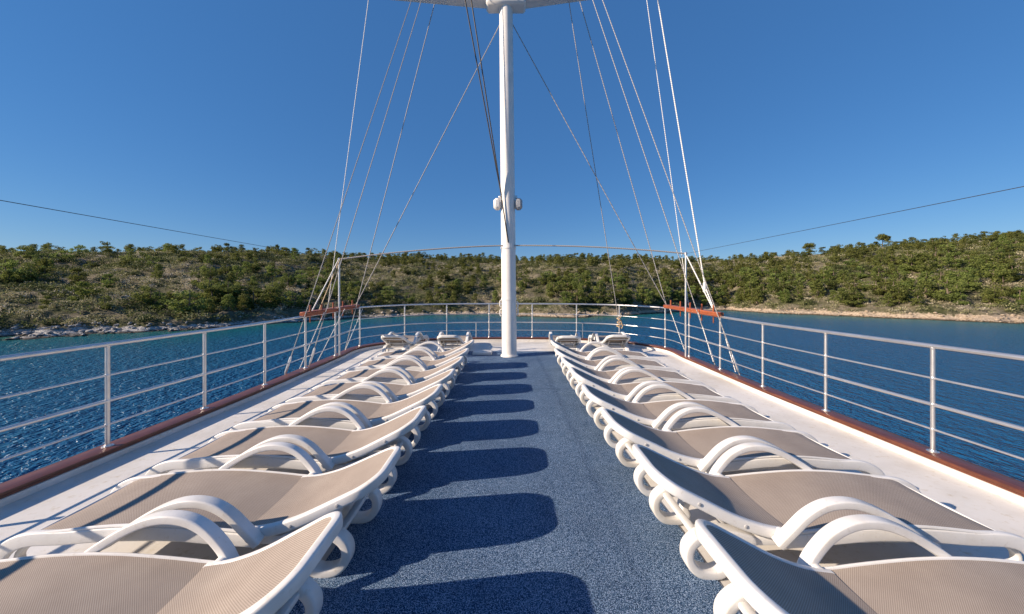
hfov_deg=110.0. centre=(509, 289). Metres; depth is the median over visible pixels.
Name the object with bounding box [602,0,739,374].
shroud
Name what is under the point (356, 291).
pine tree
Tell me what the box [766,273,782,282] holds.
pine tree
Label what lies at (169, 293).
pine tree
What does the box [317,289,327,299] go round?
pine tree
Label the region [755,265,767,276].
pine tree
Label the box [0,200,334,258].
cable
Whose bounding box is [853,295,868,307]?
pine tree
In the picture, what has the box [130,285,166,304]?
pine tree
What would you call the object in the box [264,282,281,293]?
pine tree
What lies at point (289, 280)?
pine tree
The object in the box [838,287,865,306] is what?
pine tree
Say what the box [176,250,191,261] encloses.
pine tree
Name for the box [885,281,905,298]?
pine tree
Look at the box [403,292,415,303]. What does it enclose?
pine tree
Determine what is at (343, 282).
pine tree
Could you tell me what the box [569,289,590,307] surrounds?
pine tree
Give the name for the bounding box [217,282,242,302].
pine tree
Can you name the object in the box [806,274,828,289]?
pine tree
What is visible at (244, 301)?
pine tree
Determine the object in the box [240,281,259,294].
pine tree
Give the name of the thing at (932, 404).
railing
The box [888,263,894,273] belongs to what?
pine tree
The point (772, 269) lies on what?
pine tree
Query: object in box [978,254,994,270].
pine tree
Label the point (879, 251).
pine tree
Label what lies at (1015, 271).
pine tree
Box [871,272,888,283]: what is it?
pine tree
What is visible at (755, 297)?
pine tree
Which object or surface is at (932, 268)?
pine tree
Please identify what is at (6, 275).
pine tree
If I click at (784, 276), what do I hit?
pine tree
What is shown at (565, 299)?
pine tree
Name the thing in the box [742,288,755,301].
pine tree
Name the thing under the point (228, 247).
pine tree
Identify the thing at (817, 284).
pine tree
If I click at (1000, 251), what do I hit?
pine tree
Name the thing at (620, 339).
sun lounger
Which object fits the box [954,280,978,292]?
pine tree
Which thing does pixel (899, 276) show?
pine tree
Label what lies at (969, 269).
pine tree
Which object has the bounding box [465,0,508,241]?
halyard
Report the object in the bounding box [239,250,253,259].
pine tree
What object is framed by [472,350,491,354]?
deck hatch
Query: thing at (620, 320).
rope knot
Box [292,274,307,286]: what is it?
pine tree
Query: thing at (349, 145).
rope
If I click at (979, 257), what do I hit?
pine tree
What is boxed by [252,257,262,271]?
pine tree
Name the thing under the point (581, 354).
sun lounger
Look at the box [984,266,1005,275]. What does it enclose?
pine tree
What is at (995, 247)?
pine tree
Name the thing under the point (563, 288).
pine tree
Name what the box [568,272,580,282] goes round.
pine tree
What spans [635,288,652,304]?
pine tree
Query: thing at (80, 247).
pine tree
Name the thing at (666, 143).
rope
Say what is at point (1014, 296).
pine tree
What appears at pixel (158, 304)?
pine tree
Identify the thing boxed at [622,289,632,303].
pine tree
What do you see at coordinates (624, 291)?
pine tree
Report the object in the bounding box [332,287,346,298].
pine tree
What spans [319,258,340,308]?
rope
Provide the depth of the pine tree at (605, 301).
116.10 m
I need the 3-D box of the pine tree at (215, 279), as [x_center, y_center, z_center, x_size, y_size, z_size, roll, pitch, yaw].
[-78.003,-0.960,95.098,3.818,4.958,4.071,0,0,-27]
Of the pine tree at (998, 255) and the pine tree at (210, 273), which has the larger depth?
the pine tree at (998, 255)
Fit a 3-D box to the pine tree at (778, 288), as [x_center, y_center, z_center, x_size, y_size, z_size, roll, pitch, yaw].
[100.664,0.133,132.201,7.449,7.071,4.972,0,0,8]
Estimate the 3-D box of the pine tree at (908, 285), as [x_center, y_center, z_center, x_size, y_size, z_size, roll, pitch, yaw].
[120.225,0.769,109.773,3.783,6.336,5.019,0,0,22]
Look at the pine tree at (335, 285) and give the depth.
113.43 m
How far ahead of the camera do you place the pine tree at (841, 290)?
116.31 m
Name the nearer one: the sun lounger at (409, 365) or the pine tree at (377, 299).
the sun lounger at (409, 365)
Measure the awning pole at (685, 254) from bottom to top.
2.211 m
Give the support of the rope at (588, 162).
attached to the mast
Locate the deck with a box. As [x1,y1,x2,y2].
[0,341,1023,613]
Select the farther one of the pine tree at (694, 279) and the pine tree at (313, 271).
the pine tree at (694, 279)
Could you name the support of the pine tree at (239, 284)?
on the hillside
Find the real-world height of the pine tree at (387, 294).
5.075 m
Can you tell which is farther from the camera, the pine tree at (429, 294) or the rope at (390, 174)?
the pine tree at (429, 294)
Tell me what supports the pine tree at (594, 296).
on the hillside
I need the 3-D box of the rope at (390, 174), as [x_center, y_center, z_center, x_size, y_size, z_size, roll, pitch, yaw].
[-1.998,-5.460,8.210,3.758,13.804,0.018,0,0,6]
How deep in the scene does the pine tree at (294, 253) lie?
148.56 m
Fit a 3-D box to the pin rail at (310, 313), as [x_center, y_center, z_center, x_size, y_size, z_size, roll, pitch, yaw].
[-3.700,0.423,7.570,0.130,0.377,2.301,0,0,0]
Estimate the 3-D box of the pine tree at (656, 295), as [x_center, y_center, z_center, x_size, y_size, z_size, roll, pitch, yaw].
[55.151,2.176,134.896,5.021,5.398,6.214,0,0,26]
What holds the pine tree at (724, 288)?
on the hillside
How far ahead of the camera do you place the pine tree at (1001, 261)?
111.76 m
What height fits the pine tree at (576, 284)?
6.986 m
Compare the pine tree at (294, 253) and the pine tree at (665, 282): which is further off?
the pine tree at (294, 253)
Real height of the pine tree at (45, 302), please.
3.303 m
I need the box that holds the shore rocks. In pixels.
[0,306,1023,339]
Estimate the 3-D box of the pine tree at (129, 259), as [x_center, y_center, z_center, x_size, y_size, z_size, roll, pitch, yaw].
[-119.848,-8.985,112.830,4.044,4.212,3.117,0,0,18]
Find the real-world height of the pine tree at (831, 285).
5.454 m
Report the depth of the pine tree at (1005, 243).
128.57 m
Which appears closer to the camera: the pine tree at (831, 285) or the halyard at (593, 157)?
the halyard at (593, 157)
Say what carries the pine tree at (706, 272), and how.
on the hillside
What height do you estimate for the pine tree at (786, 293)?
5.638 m
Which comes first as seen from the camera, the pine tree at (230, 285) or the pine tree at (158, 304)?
the pine tree at (158, 304)
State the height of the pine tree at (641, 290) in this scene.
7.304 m
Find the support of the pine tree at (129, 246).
on the hillside
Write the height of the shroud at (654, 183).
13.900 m
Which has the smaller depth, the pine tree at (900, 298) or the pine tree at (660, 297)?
the pine tree at (900, 298)
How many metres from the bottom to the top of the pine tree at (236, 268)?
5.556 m
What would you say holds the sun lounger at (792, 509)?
on the deck
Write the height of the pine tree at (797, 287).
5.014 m
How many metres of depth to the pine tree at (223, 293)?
87.95 m
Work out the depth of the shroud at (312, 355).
6.93 m
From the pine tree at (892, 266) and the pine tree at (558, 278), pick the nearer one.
the pine tree at (558, 278)
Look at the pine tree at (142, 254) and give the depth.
111.41 m
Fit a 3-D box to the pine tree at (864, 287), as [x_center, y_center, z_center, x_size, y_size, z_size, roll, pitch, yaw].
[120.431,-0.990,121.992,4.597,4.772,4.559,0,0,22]
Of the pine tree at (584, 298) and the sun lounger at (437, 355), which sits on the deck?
the sun lounger at (437, 355)
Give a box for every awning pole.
[338,258,340,355]
[684,252,686,356]
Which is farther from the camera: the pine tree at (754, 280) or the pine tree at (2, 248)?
the pine tree at (754, 280)
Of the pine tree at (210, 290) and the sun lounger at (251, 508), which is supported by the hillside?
the pine tree at (210, 290)
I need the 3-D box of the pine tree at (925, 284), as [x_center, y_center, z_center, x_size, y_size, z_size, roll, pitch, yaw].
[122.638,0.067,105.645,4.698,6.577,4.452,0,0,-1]
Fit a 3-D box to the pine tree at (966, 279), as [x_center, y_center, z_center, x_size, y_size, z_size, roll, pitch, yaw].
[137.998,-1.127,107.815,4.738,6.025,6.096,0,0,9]
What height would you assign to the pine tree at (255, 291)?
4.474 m
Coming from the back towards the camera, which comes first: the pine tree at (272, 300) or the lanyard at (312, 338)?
the pine tree at (272, 300)
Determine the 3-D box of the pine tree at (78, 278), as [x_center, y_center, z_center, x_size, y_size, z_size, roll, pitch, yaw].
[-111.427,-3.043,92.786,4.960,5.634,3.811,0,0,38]
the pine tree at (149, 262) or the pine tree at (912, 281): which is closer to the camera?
the pine tree at (149, 262)
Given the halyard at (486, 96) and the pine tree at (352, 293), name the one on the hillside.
the pine tree at (352, 293)
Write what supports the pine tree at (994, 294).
on the hillside
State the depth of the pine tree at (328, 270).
135.01 m
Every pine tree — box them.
[0,245,13,250]
[0,258,12,271]
[0,259,29,278]
[0,270,15,283]
[11,245,39,259]
[14,263,51,281]
[19,262,46,272]
[25,244,40,255]
[32,253,51,265]
[37,258,56,274]
[38,295,53,308]
[39,243,54,251]
[46,259,56,269]
[50,249,74,258]
[66,281,90,300]
[68,245,91,254]
[68,267,88,284]
[75,282,104,295]
[83,261,100,268]
[97,241,114,251]
[98,295,112,309]
[101,274,119,288]
[119,248,138,260]
[121,255,133,263]
[124,244,134,252]
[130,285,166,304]
[133,251,149,263]
[145,256,159,265]
[148,292,167,310]
[150,264,164,278]
[162,243,174,251]
[162,290,208,314]
[166,290,180,301]
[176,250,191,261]
[188,272,209,286]
[196,278,220,297]
[198,265,214,273]
[200,267,216,279]
[203,254,212,265]
[203,287,221,305]
[203,298,216,312]
[212,277,220,284]
[215,281,231,290]
[216,264,233,274]
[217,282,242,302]
[218,284,227,299]
[219,294,236,309]
[222,243,233,250]
[223,271,237,284]
[230,252,243,261]
[230,265,243,279]
[234,281,250,295]
[236,293,250,311]
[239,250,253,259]
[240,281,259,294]
[240,287,265,308]
[241,261,252,274]
[249,286,262,298]
[250,276,257,286]
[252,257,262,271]
[260,287,280,308]
[264,265,281,276]
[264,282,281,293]
[264,286,283,301]
[271,279,287,291]
[277,273,296,286]
[277,291,302,307]
[280,248,291,257]
[291,248,299,259]
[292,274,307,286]
[293,270,307,279]
[295,291,315,308]
[306,266,319,276]
[309,285,320,294]
[315,270,330,282]
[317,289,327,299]
[323,264,332,272]
[326,257,334,265]
[330,283,337,295]
[331,280,348,290]
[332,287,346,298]
[344,281,355,293]
[347,291,357,302]
[351,287,361,295]
[354,281,364,288]
[370,293,383,305]
[379,286,395,295]
[380,290,392,302]
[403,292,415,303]
[425,274,433,286]
[425,290,433,302]
[433,284,445,296]
[437,264,446,274]
[439,293,449,305]
[445,281,457,290]
[449,291,456,302]
[453,279,463,291]
[463,277,476,288]
[478,275,488,287]
[491,290,500,302]
[516,272,529,287]
[518,281,525,292]
[537,273,549,283]
[543,270,554,281]
[545,283,559,297]
[555,276,563,287]
[556,285,566,296]
[559,276,576,290]
[559,291,571,305]
[567,291,578,302]
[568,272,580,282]
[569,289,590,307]
[571,276,583,291]
[575,283,586,297]
[580,270,591,285]
[585,281,593,291]
[587,285,609,305]
[596,280,606,296]
[599,267,610,280]
[600,290,612,303]
[609,273,626,286]
[611,287,622,299]
[612,284,629,302]
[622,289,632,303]
[622,289,640,304]
[635,285,644,302]
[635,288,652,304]
[651,289,662,299]
[657,275,667,285]
[657,296,666,306]
[661,276,672,285]
[661,287,671,297]
[664,281,672,291]
[668,290,679,301]
[675,272,692,285]
[678,288,691,304]
[688,285,700,298]
[690,275,699,287]
[697,295,708,304]
[698,270,715,281]
[702,288,713,298]
[711,288,725,302]
[718,284,728,296]
[722,273,731,284]
[727,273,742,285]
[731,292,740,303]
[734,275,744,287]
[737,287,750,300]
[739,267,753,277]
[741,281,754,293]
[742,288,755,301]
[744,268,756,283]
[749,288,763,305]
[750,277,759,288]
[752,276,767,285]
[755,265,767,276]
[756,284,773,294]
[765,268,779,278]
[765,277,778,291]
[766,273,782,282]
[771,281,793,296]
[777,289,790,299]
[778,269,794,281]
[781,289,789,302]
[782,265,791,276]
[792,273,805,287]
[792,286,805,296]
[792,289,803,299]
[803,243,815,249]
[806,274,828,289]
[809,278,826,298]
[812,270,832,281]
[819,266,835,278]
[824,278,837,289]
[827,290,838,301]
[829,268,841,282]
[835,287,849,303]
[836,269,851,285]
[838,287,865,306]
[843,258,859,267]
[844,279,861,290]
[852,266,867,278]
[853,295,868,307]
[856,280,869,291]
[866,277,887,294]
[868,260,883,276]
[870,265,885,277]
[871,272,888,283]
[872,254,887,262]
[873,279,895,294]
[874,249,884,257]
[875,234,891,247]
[881,254,900,265]
[882,292,893,305]
[884,287,908,303]
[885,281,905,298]
[887,271,904,284]
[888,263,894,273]
[889,272,907,286]
[894,251,920,266]
[895,287,909,300]
[897,277,915,290]
[898,254,925,271]
[898,265,910,273]
[898,282,912,299]
[901,253,926,263]
[910,293,925,305]
[912,270,936,290]
[915,265,930,275]
[915,279,935,297]
[916,252,934,266]
[920,261,936,272]
[924,240,935,249]
[927,246,943,257]
[929,279,967,301]
[930,237,939,246]
[930,268,945,280]
[931,256,950,269]
[937,243,956,253]
[939,246,956,256]
[942,251,966,269]
[943,271,956,286]
[944,271,972,284]
[945,284,967,295]
[953,293,970,305]
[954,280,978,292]
[955,259,982,275]
[956,276,983,290]
[959,267,979,283]
[960,251,977,259]
[970,254,993,263]
[976,258,985,269]
[977,262,1013,282]
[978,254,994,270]
[980,288,997,302]
[981,287,1009,304]
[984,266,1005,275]
[989,240,1004,252]
[989,276,1016,295]
[990,252,1013,266]
[994,249,1005,260]
[995,258,1018,275]
[998,236,1008,245]
[1001,240,1013,249]
[1003,252,1022,263]
[1003,263,1023,279]
[1006,287,1023,304]
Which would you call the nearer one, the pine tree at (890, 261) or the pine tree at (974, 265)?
the pine tree at (974, 265)
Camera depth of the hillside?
108.56 m
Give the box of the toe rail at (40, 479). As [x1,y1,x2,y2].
[0,337,1023,507]
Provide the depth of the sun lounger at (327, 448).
2.79 m
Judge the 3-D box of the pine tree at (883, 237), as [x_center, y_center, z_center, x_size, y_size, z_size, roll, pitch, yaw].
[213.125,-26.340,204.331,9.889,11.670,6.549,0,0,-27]
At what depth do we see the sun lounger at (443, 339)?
8.10 m
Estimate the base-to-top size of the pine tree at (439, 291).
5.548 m
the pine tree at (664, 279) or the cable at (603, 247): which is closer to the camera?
the cable at (603, 247)
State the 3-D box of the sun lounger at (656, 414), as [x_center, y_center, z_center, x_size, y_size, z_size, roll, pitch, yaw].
[1.781,1.280,3.709,2.017,0.526,0.714,0,0,1]
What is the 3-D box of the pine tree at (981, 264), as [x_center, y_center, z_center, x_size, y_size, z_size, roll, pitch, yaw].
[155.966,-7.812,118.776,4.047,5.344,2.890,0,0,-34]
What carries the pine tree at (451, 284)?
on the hillside
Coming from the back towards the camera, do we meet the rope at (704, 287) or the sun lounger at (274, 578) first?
the rope at (704, 287)
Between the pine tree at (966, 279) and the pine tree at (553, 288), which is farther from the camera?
the pine tree at (553, 288)
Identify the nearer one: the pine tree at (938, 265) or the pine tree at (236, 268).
the pine tree at (236, 268)
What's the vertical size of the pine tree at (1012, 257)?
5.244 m
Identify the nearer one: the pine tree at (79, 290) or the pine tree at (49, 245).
the pine tree at (79, 290)
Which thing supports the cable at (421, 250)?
attached to the mast
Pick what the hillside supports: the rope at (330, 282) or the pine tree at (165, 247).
the pine tree at (165, 247)
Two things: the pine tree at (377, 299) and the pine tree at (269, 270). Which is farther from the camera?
the pine tree at (269, 270)
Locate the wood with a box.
[0,229,1023,305]
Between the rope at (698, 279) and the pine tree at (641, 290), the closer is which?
the rope at (698, 279)
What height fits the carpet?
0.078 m
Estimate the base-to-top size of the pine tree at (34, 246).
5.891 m
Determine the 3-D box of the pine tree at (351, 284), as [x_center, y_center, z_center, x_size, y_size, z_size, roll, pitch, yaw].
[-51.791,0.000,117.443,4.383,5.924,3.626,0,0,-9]
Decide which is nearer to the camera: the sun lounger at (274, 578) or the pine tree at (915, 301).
the sun lounger at (274, 578)
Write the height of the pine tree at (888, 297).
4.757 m
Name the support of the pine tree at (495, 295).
on the hillside
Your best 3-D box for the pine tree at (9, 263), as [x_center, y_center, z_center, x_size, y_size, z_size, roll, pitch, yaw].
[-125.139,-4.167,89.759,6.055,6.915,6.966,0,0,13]
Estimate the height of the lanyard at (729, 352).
0.934 m
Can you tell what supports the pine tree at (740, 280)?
on the hillside
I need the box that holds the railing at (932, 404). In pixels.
[0,303,1023,461]
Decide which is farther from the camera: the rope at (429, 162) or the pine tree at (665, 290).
the pine tree at (665, 290)
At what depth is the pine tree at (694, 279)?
157.55 m
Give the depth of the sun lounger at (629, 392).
4.34 m
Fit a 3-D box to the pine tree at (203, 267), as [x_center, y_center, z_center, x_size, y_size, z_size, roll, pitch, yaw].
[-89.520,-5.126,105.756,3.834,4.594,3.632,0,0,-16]
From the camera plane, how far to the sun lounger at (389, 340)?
8.12 m
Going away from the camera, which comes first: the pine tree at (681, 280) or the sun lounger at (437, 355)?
the sun lounger at (437, 355)
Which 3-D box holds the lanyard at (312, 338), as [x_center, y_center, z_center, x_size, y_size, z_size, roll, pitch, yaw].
[-3.730,0.959,6.765,0.014,1.063,0.474,0,0,37]
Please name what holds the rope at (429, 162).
attached to the mast
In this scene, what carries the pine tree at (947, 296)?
on the hillside
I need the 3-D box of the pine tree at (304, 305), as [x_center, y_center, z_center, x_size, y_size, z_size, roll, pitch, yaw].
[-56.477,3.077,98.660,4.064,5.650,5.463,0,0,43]
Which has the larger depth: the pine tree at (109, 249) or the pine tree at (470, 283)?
the pine tree at (470, 283)
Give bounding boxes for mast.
[396,0,586,357]
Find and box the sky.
[0,0,1023,260]
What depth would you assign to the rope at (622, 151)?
8.36 m
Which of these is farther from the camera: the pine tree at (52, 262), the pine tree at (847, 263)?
the pine tree at (847, 263)
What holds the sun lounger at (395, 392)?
on the deck
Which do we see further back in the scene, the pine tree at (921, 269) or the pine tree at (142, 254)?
the pine tree at (921, 269)
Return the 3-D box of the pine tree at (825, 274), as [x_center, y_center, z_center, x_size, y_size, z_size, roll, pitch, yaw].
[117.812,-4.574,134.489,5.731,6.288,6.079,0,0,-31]
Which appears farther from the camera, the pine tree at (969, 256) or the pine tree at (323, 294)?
the pine tree at (969, 256)
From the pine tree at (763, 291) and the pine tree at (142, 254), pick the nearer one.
the pine tree at (142, 254)
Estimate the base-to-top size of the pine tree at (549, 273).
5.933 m
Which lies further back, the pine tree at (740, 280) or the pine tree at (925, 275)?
the pine tree at (740, 280)
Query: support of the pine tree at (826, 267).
on the hillside
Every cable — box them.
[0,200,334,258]
[341,245,502,259]
[514,245,684,253]
[686,186,1023,253]
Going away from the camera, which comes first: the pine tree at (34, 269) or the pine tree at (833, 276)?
the pine tree at (34, 269)
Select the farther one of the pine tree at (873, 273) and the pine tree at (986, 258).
the pine tree at (873, 273)
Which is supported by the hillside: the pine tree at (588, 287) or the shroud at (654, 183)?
the pine tree at (588, 287)
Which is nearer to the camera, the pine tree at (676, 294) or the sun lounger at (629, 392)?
the sun lounger at (629, 392)
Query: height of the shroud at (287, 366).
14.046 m
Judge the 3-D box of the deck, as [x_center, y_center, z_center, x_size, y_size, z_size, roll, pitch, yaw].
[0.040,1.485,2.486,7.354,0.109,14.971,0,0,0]
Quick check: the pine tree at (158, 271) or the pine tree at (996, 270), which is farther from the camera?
the pine tree at (996, 270)
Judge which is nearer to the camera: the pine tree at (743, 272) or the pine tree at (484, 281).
the pine tree at (484, 281)
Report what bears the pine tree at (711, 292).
on the hillside
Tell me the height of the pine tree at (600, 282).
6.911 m
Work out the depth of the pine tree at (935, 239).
153.38 m
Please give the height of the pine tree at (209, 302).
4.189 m
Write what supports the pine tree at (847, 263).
on the hillside
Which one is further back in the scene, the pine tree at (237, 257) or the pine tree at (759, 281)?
the pine tree at (759, 281)
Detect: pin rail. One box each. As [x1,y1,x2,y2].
[300,300,359,322]
[663,300,723,322]
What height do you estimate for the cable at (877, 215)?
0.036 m
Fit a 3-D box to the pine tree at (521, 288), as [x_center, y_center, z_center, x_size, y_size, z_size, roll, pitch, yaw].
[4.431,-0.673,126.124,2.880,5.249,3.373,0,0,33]
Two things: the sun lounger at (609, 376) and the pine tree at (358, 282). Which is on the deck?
the sun lounger at (609, 376)
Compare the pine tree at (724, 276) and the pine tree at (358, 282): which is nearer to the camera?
the pine tree at (358, 282)
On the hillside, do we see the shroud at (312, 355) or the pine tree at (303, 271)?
the pine tree at (303, 271)
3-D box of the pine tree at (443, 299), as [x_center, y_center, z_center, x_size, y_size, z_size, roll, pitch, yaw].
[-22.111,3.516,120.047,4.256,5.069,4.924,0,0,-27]
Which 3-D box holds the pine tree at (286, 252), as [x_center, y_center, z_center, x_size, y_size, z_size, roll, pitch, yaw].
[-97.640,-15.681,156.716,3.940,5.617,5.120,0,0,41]
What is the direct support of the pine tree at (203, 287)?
on the hillside
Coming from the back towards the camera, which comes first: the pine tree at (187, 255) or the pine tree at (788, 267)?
the pine tree at (788, 267)
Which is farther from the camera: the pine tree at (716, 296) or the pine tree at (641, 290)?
the pine tree at (716, 296)
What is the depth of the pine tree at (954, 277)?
111.17 m
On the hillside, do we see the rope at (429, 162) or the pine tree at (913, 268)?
the pine tree at (913, 268)
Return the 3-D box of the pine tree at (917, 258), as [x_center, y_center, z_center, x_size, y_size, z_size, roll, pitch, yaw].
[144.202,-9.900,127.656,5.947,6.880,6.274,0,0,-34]
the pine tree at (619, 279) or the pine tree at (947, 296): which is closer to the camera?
the pine tree at (947, 296)
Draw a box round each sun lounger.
[0,442,400,577]
[0,510,342,613]
[145,405,425,493]
[230,384,442,449]
[284,369,454,419]
[321,356,463,398]
[345,348,468,383]
[366,340,473,371]
[381,332,428,351]
[437,332,471,351]
[549,332,580,356]
[550,340,659,371]
[554,348,678,383]
[561,357,704,399]
[569,367,740,418]
[582,384,795,448]
[588,332,629,350]
[602,406,885,496]
[632,442,1023,580]
[694,514,1023,613]
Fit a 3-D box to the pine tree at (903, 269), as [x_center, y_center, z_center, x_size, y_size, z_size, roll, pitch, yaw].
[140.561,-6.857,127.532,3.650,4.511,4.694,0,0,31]
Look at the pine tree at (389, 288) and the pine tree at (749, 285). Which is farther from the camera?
the pine tree at (749, 285)
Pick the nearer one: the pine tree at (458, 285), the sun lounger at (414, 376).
the sun lounger at (414, 376)
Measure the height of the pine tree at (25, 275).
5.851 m
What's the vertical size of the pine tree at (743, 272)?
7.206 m
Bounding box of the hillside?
[0,241,1023,339]
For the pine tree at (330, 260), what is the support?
on the hillside
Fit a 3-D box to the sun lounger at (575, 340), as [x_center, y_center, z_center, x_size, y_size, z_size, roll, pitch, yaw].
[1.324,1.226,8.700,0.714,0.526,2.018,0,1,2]
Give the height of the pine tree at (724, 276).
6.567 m
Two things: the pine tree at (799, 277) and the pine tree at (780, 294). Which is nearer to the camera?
the pine tree at (780, 294)
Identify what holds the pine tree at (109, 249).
on the hillside
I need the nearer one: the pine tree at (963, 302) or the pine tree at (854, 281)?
the pine tree at (963, 302)
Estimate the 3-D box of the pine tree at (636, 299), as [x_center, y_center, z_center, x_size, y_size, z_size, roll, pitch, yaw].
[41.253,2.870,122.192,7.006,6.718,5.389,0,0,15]
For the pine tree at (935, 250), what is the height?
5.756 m
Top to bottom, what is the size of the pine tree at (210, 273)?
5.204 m
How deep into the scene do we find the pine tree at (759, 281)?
144.58 m
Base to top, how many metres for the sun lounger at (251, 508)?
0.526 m
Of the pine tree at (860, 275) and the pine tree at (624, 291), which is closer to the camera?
the pine tree at (624, 291)
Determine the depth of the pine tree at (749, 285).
142.22 m
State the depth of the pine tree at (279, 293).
97.88 m
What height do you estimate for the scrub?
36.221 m
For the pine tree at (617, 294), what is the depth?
117.56 m
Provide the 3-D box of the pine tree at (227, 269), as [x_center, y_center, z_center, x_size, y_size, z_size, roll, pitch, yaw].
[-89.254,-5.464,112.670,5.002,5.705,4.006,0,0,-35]
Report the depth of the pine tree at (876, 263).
130.86 m
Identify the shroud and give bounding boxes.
[284,0,411,374]
[309,0,421,365]
[592,0,714,364]
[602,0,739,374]
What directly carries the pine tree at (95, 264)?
on the hillside
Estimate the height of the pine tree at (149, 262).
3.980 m
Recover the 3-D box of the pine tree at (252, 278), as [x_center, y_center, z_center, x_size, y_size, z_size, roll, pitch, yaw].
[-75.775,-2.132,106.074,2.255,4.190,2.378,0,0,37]
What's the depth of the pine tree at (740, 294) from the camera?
141.41 m
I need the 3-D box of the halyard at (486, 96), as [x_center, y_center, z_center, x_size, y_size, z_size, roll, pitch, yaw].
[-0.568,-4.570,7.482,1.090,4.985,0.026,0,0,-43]
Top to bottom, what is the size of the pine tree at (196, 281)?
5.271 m
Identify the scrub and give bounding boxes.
[0,235,1023,327]
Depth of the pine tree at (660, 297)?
129.88 m
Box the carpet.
[289,351,739,613]
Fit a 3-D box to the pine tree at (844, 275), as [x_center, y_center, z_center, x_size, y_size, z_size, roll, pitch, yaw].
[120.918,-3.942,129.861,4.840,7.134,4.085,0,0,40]
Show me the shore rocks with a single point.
(28, 332)
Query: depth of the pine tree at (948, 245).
137.21 m
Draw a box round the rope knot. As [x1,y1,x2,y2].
[616,316,622,328]
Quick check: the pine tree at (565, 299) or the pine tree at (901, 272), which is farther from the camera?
the pine tree at (901, 272)
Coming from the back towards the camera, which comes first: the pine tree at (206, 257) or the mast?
the pine tree at (206, 257)
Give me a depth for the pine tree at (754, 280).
144.41 m
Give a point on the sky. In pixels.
(231, 120)
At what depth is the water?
37.15 m
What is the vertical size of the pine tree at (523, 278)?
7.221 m
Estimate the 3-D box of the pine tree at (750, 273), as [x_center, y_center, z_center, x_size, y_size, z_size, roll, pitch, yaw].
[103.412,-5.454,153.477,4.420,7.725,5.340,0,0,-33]
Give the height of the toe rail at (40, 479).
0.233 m
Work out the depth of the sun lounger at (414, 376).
5.11 m
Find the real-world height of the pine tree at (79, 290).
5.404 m
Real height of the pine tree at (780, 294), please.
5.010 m
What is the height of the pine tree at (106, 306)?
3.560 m
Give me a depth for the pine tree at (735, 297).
142.37 m
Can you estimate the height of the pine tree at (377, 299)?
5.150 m
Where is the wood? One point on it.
(837, 249)
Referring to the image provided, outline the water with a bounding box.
[0,310,1023,483]
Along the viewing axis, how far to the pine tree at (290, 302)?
95.76 m
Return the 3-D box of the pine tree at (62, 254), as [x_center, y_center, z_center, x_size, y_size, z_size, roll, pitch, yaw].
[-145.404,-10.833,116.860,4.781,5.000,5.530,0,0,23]
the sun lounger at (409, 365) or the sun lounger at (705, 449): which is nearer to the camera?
the sun lounger at (705, 449)
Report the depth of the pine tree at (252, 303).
90.56 m
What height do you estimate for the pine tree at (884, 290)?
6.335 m
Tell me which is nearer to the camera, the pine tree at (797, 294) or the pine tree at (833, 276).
the pine tree at (797, 294)
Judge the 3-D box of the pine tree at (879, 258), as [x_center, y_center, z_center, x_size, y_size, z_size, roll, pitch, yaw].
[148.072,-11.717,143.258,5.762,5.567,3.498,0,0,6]
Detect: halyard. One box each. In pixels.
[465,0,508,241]
[471,0,501,194]
[569,3,618,320]
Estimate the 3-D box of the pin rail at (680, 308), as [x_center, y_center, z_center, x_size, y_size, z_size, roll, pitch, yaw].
[3.760,0.424,7.500,0.130,0.375,2.241,0,0,0]
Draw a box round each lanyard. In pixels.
[299,312,324,368]
[318,309,344,359]
[698,312,713,361]
[721,323,735,371]
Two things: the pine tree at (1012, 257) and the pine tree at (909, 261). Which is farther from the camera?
the pine tree at (909, 261)
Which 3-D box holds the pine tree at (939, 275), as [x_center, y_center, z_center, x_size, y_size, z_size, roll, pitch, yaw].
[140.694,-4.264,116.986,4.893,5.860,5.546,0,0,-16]
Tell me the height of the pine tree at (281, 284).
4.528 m
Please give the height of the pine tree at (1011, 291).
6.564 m
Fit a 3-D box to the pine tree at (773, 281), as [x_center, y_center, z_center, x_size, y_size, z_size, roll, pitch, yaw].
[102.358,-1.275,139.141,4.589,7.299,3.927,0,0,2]
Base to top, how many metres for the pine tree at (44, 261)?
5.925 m
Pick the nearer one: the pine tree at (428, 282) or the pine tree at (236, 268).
the pine tree at (236, 268)
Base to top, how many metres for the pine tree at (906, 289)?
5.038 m
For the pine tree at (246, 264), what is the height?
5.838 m
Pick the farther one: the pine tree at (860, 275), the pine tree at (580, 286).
the pine tree at (860, 275)
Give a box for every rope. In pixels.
[312,260,337,309]
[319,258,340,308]
[328,0,368,304]
[345,4,434,348]
[356,26,498,303]
[513,25,665,303]
[579,1,666,304]
[646,0,688,304]
[657,0,712,305]
[686,255,711,306]
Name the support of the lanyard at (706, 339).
hanging from the pin rail at (680, 308)
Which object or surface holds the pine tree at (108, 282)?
on the hillside
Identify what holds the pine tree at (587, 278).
on the hillside
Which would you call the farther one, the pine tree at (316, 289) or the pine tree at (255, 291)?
the pine tree at (316, 289)
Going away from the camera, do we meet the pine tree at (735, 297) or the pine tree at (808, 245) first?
the pine tree at (735, 297)
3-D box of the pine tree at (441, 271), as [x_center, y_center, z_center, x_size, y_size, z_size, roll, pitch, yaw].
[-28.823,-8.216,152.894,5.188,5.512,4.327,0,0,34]
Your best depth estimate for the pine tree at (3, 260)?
97.56 m
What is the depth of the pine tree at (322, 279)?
123.36 m
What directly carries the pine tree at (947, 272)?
on the hillside
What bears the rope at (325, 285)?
attached to the awning pole at (339, 309)
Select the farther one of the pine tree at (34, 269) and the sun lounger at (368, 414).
the pine tree at (34, 269)
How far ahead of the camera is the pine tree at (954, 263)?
124.17 m

